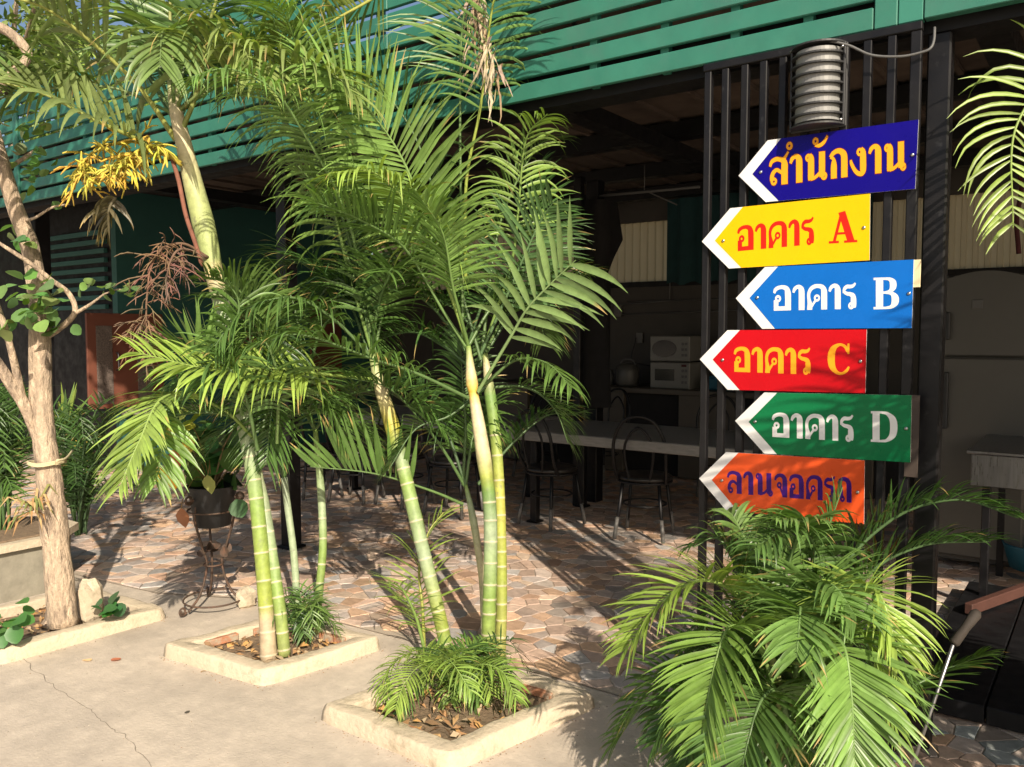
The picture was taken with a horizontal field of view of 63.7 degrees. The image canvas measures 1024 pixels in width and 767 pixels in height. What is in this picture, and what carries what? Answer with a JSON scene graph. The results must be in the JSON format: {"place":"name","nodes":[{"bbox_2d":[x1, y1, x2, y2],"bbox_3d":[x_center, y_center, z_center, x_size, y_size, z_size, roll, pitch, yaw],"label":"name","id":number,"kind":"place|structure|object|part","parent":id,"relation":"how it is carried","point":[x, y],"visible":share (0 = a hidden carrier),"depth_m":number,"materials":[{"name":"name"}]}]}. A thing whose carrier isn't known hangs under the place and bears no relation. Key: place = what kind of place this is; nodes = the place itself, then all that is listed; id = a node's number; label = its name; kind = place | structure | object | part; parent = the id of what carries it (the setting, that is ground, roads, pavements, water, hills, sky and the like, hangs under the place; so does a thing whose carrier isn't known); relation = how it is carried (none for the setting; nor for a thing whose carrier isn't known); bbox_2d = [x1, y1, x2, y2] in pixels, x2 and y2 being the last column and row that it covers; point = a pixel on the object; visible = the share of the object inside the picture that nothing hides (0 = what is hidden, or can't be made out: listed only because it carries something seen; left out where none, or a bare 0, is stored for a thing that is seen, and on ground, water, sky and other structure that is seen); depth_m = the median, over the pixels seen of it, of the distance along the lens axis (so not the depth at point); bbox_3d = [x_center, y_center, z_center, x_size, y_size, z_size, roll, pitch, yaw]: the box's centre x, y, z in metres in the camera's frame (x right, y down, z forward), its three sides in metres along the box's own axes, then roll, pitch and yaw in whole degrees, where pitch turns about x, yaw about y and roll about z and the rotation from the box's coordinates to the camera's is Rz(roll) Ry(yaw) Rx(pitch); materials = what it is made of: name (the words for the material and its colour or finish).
{"place":"outdoors","nodes":[
{"label":"outdoors","id":0,"kind":"place"},
{"bbox_2d":[0,0,499,254],"label":"sky","id":1,"kind":"structure","parent":0,"point":[9,2],"materials":[{"name":"white"}]},
{"bbox_2d":[0,574,785,766],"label":"ground","id":2,"kind":"structure","parent":0,"point":[225,713],"depth_m":3.25,"materials":[{"name":"concrete"}]},
{"bbox_2d":[0,6,59,102],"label":"background tree","id":3,"kind":"object","parent":2,"relation":"on","point":[5,42],"visible":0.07,"depth_m":13.71,"materials":[{"name":"green plant"}]},
{"bbox_2d":[0,516,78,603],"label":"concrete pot","id":4,"kind":"object","parent":2,"relation":"on","point":[21,566],"visible":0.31,"depth_m":4.65,"materials":[{"name":"paint"}]},
{"bbox_2d":[0,376,88,529],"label":"palm shrub","id":5,"kind":"object","parent":4,"relation":"in","point":[12,442],"visible":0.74,"depth_m":4.78,"materials":[{"name":"green plant"}]},
{"bbox_2d":[0,588,165,663],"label":"planter","id":6,"kind":"object","parent":2,"relation":"on","point":[37,638],"visible":0.54,"depth_m":4.10,"materials":[{"name":"paint"}]},
{"bbox_2d":[0,597,34,648],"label":"planter weed","id":7,"kind":"object","parent":6,"relation":"in","point":[13,633],"visible":1,"depth_m":3.74,"materials":[{"name":"green plant"}]},
{"bbox_2d":[0,22,140,629],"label":"bare tree","id":8,"kind":"object","parent":6,"relation":"in","point":[39,318],"visible":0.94,"depth_m":3.99,"materials":[{"name":"brown plant"}]},
{"bbox_2d":[0,484,55,534],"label":"air plant","id":9,"kind":"object","parent":8,"relation":"attached to","point":[34,503],"visible":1,"depth_m":3.91,"materials":[{"name":"yellow plant"}]},
{"bbox_2d":[26,449,73,467],"bbox_3d":[-2.315,0.374,4.137,0.180,0.040,0.403,-1,4,-21],"label":"tie rope","id":10,"kind":"object","parent":8,"relation":"attached to","point":[31,463],"visible":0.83,"depth_m":3.99,"materials":[{"name":"beige fabric"}]},
{"bbox_2d":[76,578,103,623],"bbox_3d":[-2.149,1.112,4.196,0.096,0.250,0.128,3,4,36],"label":"concrete lump","id":11,"kind":"object","parent":6,"relation":"on","point":[89,592],"visible":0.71,"depth_m":4.16,"materials":[{"name":"paint"}]},
{"bbox_2d":[91,591,126,617],"bbox_3d":[-1.995,1.096,4.077,0.159,0.127,0.230,-2,4,-28],"label":"planter weed","id":12,"kind":"object","parent":6,"relation":"in","point":[113,607],"visible":1,"depth_m":4.08,"materials":[{"name":"green plant"}]},
{"bbox_2d":[24,659,150,765],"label":"crack","id":13,"kind":"object","parent":2,"relation":"on","point":[91,710],"visible":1,"depth_m":3.27,"materials":[{"name":"concrete"}]},
{"bbox_2d":[0,0,191,146],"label":"background tree","id":14,"kind":"object","parent":2,"relation":"on","point":[14,20],"visible":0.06,"depth_m":13.64,"materials":[{"name":"green plant"}]},
{"bbox_2d":[4,0,191,142],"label":"background tree","id":15,"kind":"object","parent":2,"relation":"on","point":[24,6],"visible":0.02,"depth_m":18.63,"materials":[{"name":"green plant"}]},
{"bbox_2d":[179,491,255,616],"bbox_3d":[-1.656,0.901,4.473,0.397,0.632,0.394,3,4,36],"label":"iron plant stand","id":16,"kind":"object","parent":2,"relation":"on","point":[211,547],"visible":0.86,"depth_m":4.47,"materials":[{"name":"black metal"}]},
{"bbox_2d":[186,481,237,528],"bbox_3d":[-1.627,0.659,4.476,0.272,0.219,0.272,3,4,36],"label":"black plant pot","id":17,"kind":"object","parent":16,"relation":"on","point":[218,500],"visible":0.67,"depth_m":4.38,"materials":[{"name":"plastic"}]},
{"bbox_2d":[154,385,262,527],"bbox_3d":[-1.610,0.362,4.417,0.537,0.717,0.882,-1,4,-14],"label":"croton plant","id":18,"kind":"object","parent":17,"relation":"in","point":[214,466],"visible":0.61,"depth_m":4.43,"materials":[{"name":"green plant"}]},
{"bbox_2d":[236,585,256,608],"bbox_3d":[-1.458,1.172,4.512,0.105,0.118,0.109,3,4,36],"label":"concrete lump","id":19,"kind":"object","parent":2,"relation":"on","point":[246,596],"visible":0.99,"depth_m":4.48,"materials":[{"name":"concrete"}]},
{"bbox_2d":[163,616,379,685],"bbox_3d":[-1.119,1.231,3.862,0.753,0.080,0.660,3,4,36],"label":"planter","id":20,"kind":"object","parent":2,"relation":"on","point":[233,651],"visible":0.77,"depth_m":3.76,"materials":[{"name":"paint"}]},
{"bbox_2d":[0,0,466,662],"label":"areca palm","id":21,"kind":"object","parent":20,"relation":"in","point":[190,50],"visible":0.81,"depth_m":3.66,"materials":[{"name":"green plant"}]},
{"bbox_2d":[258,578,344,646],"bbox_3d":[-0.993,1.100,3.921,0.411,0.281,0.408,-1,4,-17],"label":"palm tuft","id":22,"kind":"object","parent":20,"relation":"in","point":[302,615],"visible":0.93,"depth_m":3.87,"materials":[{"name":"green plant"}]},
{"bbox_2d":[7,617,743,766],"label":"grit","id":23,"kind":"object","parent":2,"relation":"on","point":[279,699],"visible":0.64,"depth_m":3.18,"materials":[{"name":"grey gravel"}]},
{"bbox_2d":[321,663,594,766],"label":"planter","id":24,"kind":"object","parent":2,"relation":"on","point":[429,733],"visible":0.79,"depth_m":3.11,"materials":[{"name":"paint"}]},
{"bbox_2d":[113,0,627,658],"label":"areca palm","id":25,"kind":"object","parent":24,"relation":"in","point":[437,232],"visible":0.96,"depth_m":3.69,"materials":[{"name":"green plant"}]},
{"bbox_2d":[368,624,534,724],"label":"palm seedlings","id":26,"kind":"object","parent":24,"relation":"in","point":[464,667],"visible":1,"depth_m":3.22,"materials":[{"name":"green plant"}]},
{"bbox_2d":[0,0,1023,748],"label":"dining hall","id":27,"kind":"structure","parent":2,"relation":"on","point":[622,132],"depth_m":7.26,"materials":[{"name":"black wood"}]},
{"bbox_2d":[85,313,163,409],"bbox_3d":[-4.107,-0.246,8.810,0.087,0.998,0.837,3,4,36],"label":"door","id":28,"kind":"structure","parent":27,"relation":"in","point":[104,375],"depth_m":8.69,"materials":[{"name":"orange paint"}]},
{"bbox_2d":[243,304,273,397],"bbox_3d":[-3.112,-0.443,10.200,0.033,1.218,0.469,3,4,36],"label":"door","id":29,"kind":"structure","parent":27,"relation":"in","point":[248,339],"depth_m":10.08,"materials":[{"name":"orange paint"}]},
{"bbox_2d":[309,298,341,390],"bbox_3d":[-2.491,-0.513,11.043,0.033,1.252,0.526,3,4,36],"label":"door","id":30,"kind":"structure","parent":27,"relation":"in","point":[329,327],"depth_m":11.07,"materials":[{"name":"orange paint"}]},
{"bbox_2d":[0,0,924,207],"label":"slatted fascia","id":31,"kind":"structure","parent":27,"relation":"attached to","point":[736,21],"depth_m":3.70,"materials":[{"name":"green paint"}]},
{"bbox_2d":[573,199,622,407],"bbox_3d":[0.710,-0.682,7.175,0.414,1.770,0.432,-2,4,-35],"label":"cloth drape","id":32,"kind":"object","parent":27,"relation":"hanging from","point":[603,223],"visible":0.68,"depth_m":7.07,"materials":[{"name":"black fabric"}]},
{"bbox_2d":[614,305,622,316],"bbox_3d":[1.204,-0.822,9.349,0.090,0.130,0.048,3,4,36],"label":"switch box","id":33,"kind":"object","parent":27,"relation":"attached to","point":[618,312],"visible":0.86,"depth_m":9.33,"materials":[{"name":"grey plastic"}]},
{"bbox_2d":[636,332,642,342],"bbox_3d":[1.427,-0.511,9.214,0.080,0.120,0.032,3,4,36],"label":"wall socket","id":34,"kind":"object","parent":27,"relation":"attached to","point":[639,337],"depth_m":9.20,"materials":[{"name":"grey plastic"}]},
{"bbox_2d":[631,338,649,366],"bbox_3d":[1.410,-0.343,9.017,0.056,0.314,0.475,-1,4,-14],"label":"power cord","id":35,"kind":"object","parent":34,"relation":"attached to","point":[632,352],"visible":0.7,"depth_m":9.21,"materials":[{"name":"black plastic"}]},
{"bbox_2d":[599,164,699,204],"bbox_3d":[1.124,-1.635,6.837,0.963,0.345,0.116,3,4,36],"label":"ceiling fan","id":36,"kind":"object","parent":27,"relation":"hanging from","point":[651,191],"visible":1,"depth_m":6.77},
{"bbox_2d":[610,283,736,314],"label":"wall pipes","id":37,"kind":"object","parent":27,"relation":"attached to","point":[648,301],"depth_m":9.00,"materials":[{"name":"grey metal"}]},
{"bbox_2d":[667,191,872,284],"bbox_3d":[2.507,-1.475,8.257,2.083,0.920,0.088,3,4,36],"label":"curtain","id":38,"kind":"object","parent":27,"relation":"hanging from","point":[684,238],"visible":0.26,"depth_m":8.71,"materials":[{"name":"fabric"}]},
{"bbox_2d":[924,0,1023,21],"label":"solid fascia","id":39,"kind":"structure","parent":27,"relation":"attached to","point":[936,9],"depth_m":2.72,"materials":[{"name":"green paint"}]},
{"bbox_2d":[598,476,1023,766],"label":"bushy palm","id":40,"kind":"object","parent":2,"relation":"on","point":[784,622],"visible":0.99,"depth_m":2.29,"materials":[{"name":"green plant"}]},
{"bbox_2d":[910,609,980,766],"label":"garden tool","id":41,"kind":"object","parent":2,"relation":"on","point":[972,619],"visible":0.96,"depth_m":2.36,"materials":[{"name":"silver metal"}]},
{"bbox_2d":[4,437,1023,766],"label":"stone floor","id":42,"kind":"structure","parent":0,"point":[564,585],"depth_m":5.34,"materials":[{"name":"beige stone"}]},
{"bbox_2d":[54,382,116,466],"bbox_3d":[-3.908,0.531,7.195,0.760,1.177,2.198,-2,4,-31],"label":"spiky plant","id":43,"kind":"object","parent":42,"relation":"on","point":[71,398],"visible":0.13,"depth_m":6.63,"materials":[{"name":"green plant"}]},
{"bbox_2d":[21,391,156,535],"bbox_3d":[-3.123,0.590,6.120,1.083,1.071,0.956,1,4,8],"label":"palm shrub","id":44,"kind":"object","parent":42,"relation":"on","point":[79,486],"visible":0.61,"depth_m":6.00,"materials":[{"name":"green plant"}]},
{"bbox_2d":[299,416,343,499],"bbox_3d":[-1.804,0.562,7.446,0.445,0.902,0.402,-3,4,-36],"label":"metal chair","id":45,"kind":"object","parent":42,"relation":"on","point":[307,446],"visible":0.25,"depth_m":7.34,"materials":[{"name":"black metal"}]},
{"bbox_2d":[324,400,385,503],"bbox_3d":[-1.382,0.574,7.253,0.402,0.902,0.445,1,4,19],"label":"metal chair","id":46,"kind":"object","parent":42,"relation":"on","point":[350,474],"visible":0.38,"depth_m":7.17,"materials":[{"name":"black metal"}]},
{"bbox_2d":[371,403,436,508],"bbox_3d":[-0.936,0.585,7.081,0.402,0.902,0.445,3,5,42],"label":"metal chair","id":47,"kind":"object","parent":42,"relation":"on","point":[420,456],"visible":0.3,"depth_m":7.06,"materials":[{"name":"black metal"}]},
{"bbox_2d":[327,405,558,510],"bbox_3d":[-0.667,0.647,7.631,2.037,0.729,0.950,3,4,36],"label":"stone table","id":48,"kind":"object","parent":42,"relation":"on","point":[401,410],"visible":0.3,"depth_m":7.44,"materials":[{"name":"grey stone"}]},
{"bbox_2d":[420,413,482,518],"bbox_3d":[-0.485,0.609,6.696,0.402,0.902,0.445,2,4,25],"label":"metal chair","id":49,"kind":"object","parent":42,"relation":"on","point":[440,461],"visible":0.59,"depth_m":6.64,"materials":[{"name":"black metal"}]},
{"bbox_2d":[512,387,562,479],"bbox_3d":[0.268,0.497,8.485,0.402,0.902,0.445,2,4,31],"label":"metal chair","id":50,"kind":"object","parent":42,"relation":"on","point":[516,457],"visible":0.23,"depth_m":8.53,"materials":[{"name":"black metal"}]},
{"bbox_2d":[515,409,585,531],"bbox_3d":[0.288,0.632,6.313,0.445,0.902,0.402,-3,5,-42],"label":"metal chair","id":51,"kind":"object","parent":42,"relation":"on","point":[552,469],"visible":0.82,"depth_m":6.21,"materials":[{"name":"black metal"}]},
{"bbox_2d":[603,388,630,480],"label":"metal chair","id":52,"kind":"object","parent":42,"relation":"on","point":[629,407],"visible":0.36,"depth_m":8.40,"materials":[{"name":"black metal"}]},
{"bbox_2d":[611,415,674,543],"bbox_3d":[0.953,0.656,5.941,0.402,0.902,0.445,1,4,22],"label":"metal chair","id":53,"kind":"object","parent":42,"relation":"on","point":[650,477],"visible":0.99,"depth_m":5.82,"materials":[{"name":"metal"}]},
{"bbox_2d":[503,419,793,543],"bbox_3d":[1.081,0.735,6.226,2.215,0.729,0.950,3,4,36],"label":"stone table","id":54,"kind":"object","parent":42,"relation":"on","point":[682,440],"visible":0.4,"depth_m":6.22,"materials":[{"name":"grey stone"}]},
{"bbox_2d":[489,379,913,500],"bbox_3d":[3.600,0.574,7.300,9.296,0.889,0.649,3,4,36],"label":"kitchen counter","id":55,"kind":"object","parent":42,"relation":"on","point":[670,407],"visible":0.2,"depth_m":8.53,"materials":[{"name":"tile"}]},
{"bbox_2d":[610,370,614,384],"bbox_3d":[1.093,-0.069,9.087,0.080,0.169,0.078,3,4,36],"label":"bottle","id":56,"kind":"object","parent":55,"relation":"on","point":[612,378],"visible":0.73,"depth_m":9.05,"materials":[{"name":"white ceramic"}]},
{"bbox_2d":[616,358,638,385],"bbox_3d":[1.254,-0.124,8.928,0.250,0.297,0.250,3,4,36],"label":"rice cooker","id":57,"kind":"object","parent":55,"relation":"on","point":[627,374],"visible":1,"depth_m":8.83,"materials":[{"name":"grey metal"}]},
{"bbox_2d":[650,361,699,388],"bbox_3d":[1.727,-0.091,8.640,0.443,0.270,0.366,3,4,36],"label":"microwave","id":58,"kind":"object","parent":55,"relation":"on","point":[674,375],"visible":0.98,"depth_m":8.49,"materials":[{"name":"white metal"}]},
{"bbox_2d":[655,369,673,380],"bbox_3d":[1.577,-0.090,8.528,0.217,0.119,0.008,3,4,36],"label":"microwave door window","id":59,"kind":"structure","parent":58,"relation":"in","point":[660,374],"depth_m":8.52,"materials":[{"name":"grey glass"}]},
{"bbox_2d":[650,336,700,361],"bbox_3d":[1.725,-0.367,8.625,0.442,0.260,0.366,3,4,36],"label":"microwave","id":60,"kind":"object","parent":58,"relation":"on","point":[677,348],"visible":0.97,"depth_m":8.47,"materials":[{"name":"white metal"}]},
{"bbox_2d":[652,340,676,356],"bbox_3d":[1.572,-0.360,8.515,0.274,0.177,0.008,3,4,36],"label":"microwave door window","id":61,"kind":"structure","parent":60,"relation":"in","point":[662,348],"depth_m":8.51,"materials":[{"name":"grey glass"}]},
{"bbox_2d":[709,375,732,390],"bbox_3d":[2.147,-0.007,8.340,0.280,0.139,0.220,3,4,36],"label":"plastic box","id":62,"kind":"object","parent":55,"relation":"on","point":[712,382],"visible":0.2,"depth_m":8.31,"materials":[{"name":"blue plastic"}]},
{"bbox_2d":[695,394,734,496],"bbox_3d":[1.875,0.558,7.511,0.402,0.902,0.445,1,4,13],"label":"metal chair","id":63,"kind":"object","parent":42,"relation":"on","point":[697,426],"visible":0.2,"depth_m":7.66,"materials":[{"name":"black metal"}]},
{"bbox_2d":[697,20,923,750],"bbox_3d":[1.072,0.029,3.088,0.780,2.534,0.036,3,4,36],"label":"sign grille","id":64,"kind":"object","parent":42,"relation":"on","point":[915,30],"visible":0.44,"depth_m":3.10,"materials":[{"name":"black metal"}]},
{"bbox_2d":[699,452,864,523],"bbox_3d":[1.003,0.384,3.121,0.628,0.245,0.010,3,4,36],"label":"arrow sign","id":65,"kind":"object","parent":64,"relation":"attached to","point":[803,486],"visible":0.93,"depth_m":3.10,"materials":[{"name":"metal"}]},
{"bbox_2d":[700,329,866,392],"bbox_3d":[0.998,-0.085,3.095,0.625,0.234,0.010,3,4,36],"label":"arrow sign","id":66,"kind":"object","parent":64,"relation":"attached to","point":[803,360],"visible":1,"depth_m":3.07,"materials":[{"name":"metal"}]},
{"bbox_2d":[702,194,869,268],"bbox_3d":[1.000,-0.556,3.065,0.625,0.236,0.010,3,4,36],"label":"arrow sign","id":67,"kind":"object","parent":64,"relation":"attached to","point":[829,230],"visible":1,"depth_m":3.03,"materials":[{"name":"metal"}]},
{"bbox_2d":[789,38,848,133],"bbox_3d":[1.078,-1.059,2.931,0.196,0.292,0.102,3,4,36],"label":"bulkhead lamp","id":68,"kind":"object","parent":64,"relation":"attached to","point":[818,82],"visible":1,"depth_m":2.90,"materials":[{"name":"silver metal"}]},
{"bbox_2d":[789,26,935,57],"bbox_3d":[1.203,-1.158,2.862,0.477,0.108,0.053,2,4,30],"label":"lamp cable","id":69,"kind":"object","parent":68,"relation":"attached to","point":[891,56],"visible":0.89,"depth_m":2.79,"materials":[{"name":"black rubber"}]},
{"bbox_2d":[736,392,911,461],"bbox_3d":[1.120,0.152,3.020,0.628,0.246,0.010,3,4,36],"label":"arrow sign","id":70,"kind":"object","parent":64,"relation":"attached to","point":[863,426],"visible":1,"depth_m":2.99,"materials":[{"name":"metal"}]},
{"bbox_2d":[736,259,913,328],"bbox_3d":[1.115,-0.317,2.995,0.625,0.234,0.010,3,4,36],"label":"arrow sign","id":71,"kind":"object","parent":64,"relation":"attached to","point":[876,294],"visible":1,"depth_m":2.96,"materials":[{"name":"metal"}]},
{"bbox_2d":[739,120,918,201],"bbox_3d":[1.117,-0.785,2.965,0.624,0.230,0.010,3,4,36],"label":"arrow sign","id":72,"kind":"object","parent":64,"relation":"attached to","point":[874,159],"visible":1,"depth_m":2.93,"materials":[{"name":"metal"}]},
{"bbox_2d":[904,395,919,477],"bbox_3d":[1.379,0.181,2.843,0.043,0.285,0.008,3,4,36],"label":"backing strip","id":73,"kind":"object","parent":64,"relation":"attached to","point":[911,469],"visible":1,"depth_m":2.83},
{"bbox_2d":[913,260,920,286],"bbox_3d":[1.371,-0.375,2.814,0.044,0.093,0.008,3,4,36],"label":"backing strip","id":74,"kind":"object","parent":64,"relation":"attached to","point":[917,275],"visible":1,"depth_m":2.80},
{"bbox_2d":[933,581,1023,733],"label":"floor platform","id":75,"kind":"structure","parent":42,"relation":"on","point":[994,697],"depth_m":3.46,"materials":[{"name":"black wood"}]},
{"bbox_2d":[965,582,1023,613],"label":"brown beam","id":76,"kind":"structure","parent":75,"relation":"on","point":[992,600],"depth_m":4.22,"materials":[{"name":"brown wood"}]},
{"bbox_2d":[938,270,1023,567],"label":"fridge","id":77,"kind":"object","parent":42,"relation":"on","point":[983,395],"visible":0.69,"depth_m":5.05,"materials":[{"name":"metal"}]},
{"bbox_3d":[2.892,0.463,5.085,0.469,1.245,0.058,3,4,36],"label":"door","id":78,"kind":"part","parent":77,"relation":"part of","materials":[{"name":"grey metal"}]},
{"bbox_3d":[2.890,-0.430,5.027,0.469,0.513,0.064,3,4,36],"label":"door","id":79,"kind":"part","parent":77,"relation":"part of","materials":[{"name":"grey metal"}]},
{"bbox_2d":[949,19,1023,253],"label":"edge palm","id":80,"kind":"object","parent":42,"relation":"on","point":[995,196],"visible":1,"depth_m":2.60,"materials":[{"name":"green plant"}]},
{"bbox_2d":[967,434,1023,596],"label":"steel table","id":81,"kind":"object","parent":42,"relation":"on","point":[997,461],"visible":0.82,"depth_m":4.37,"materials":[{"name":"silver metal"}]},
{"bbox_2d":[1002,540,1023,571],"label":"plastic basin","id":82,"kind":"object","parent":42,"relation":"on","point":[1015,556],"visible":0.76,"depth_m":4.87,"materials":[{"name":"blue plastic"}]}
]}

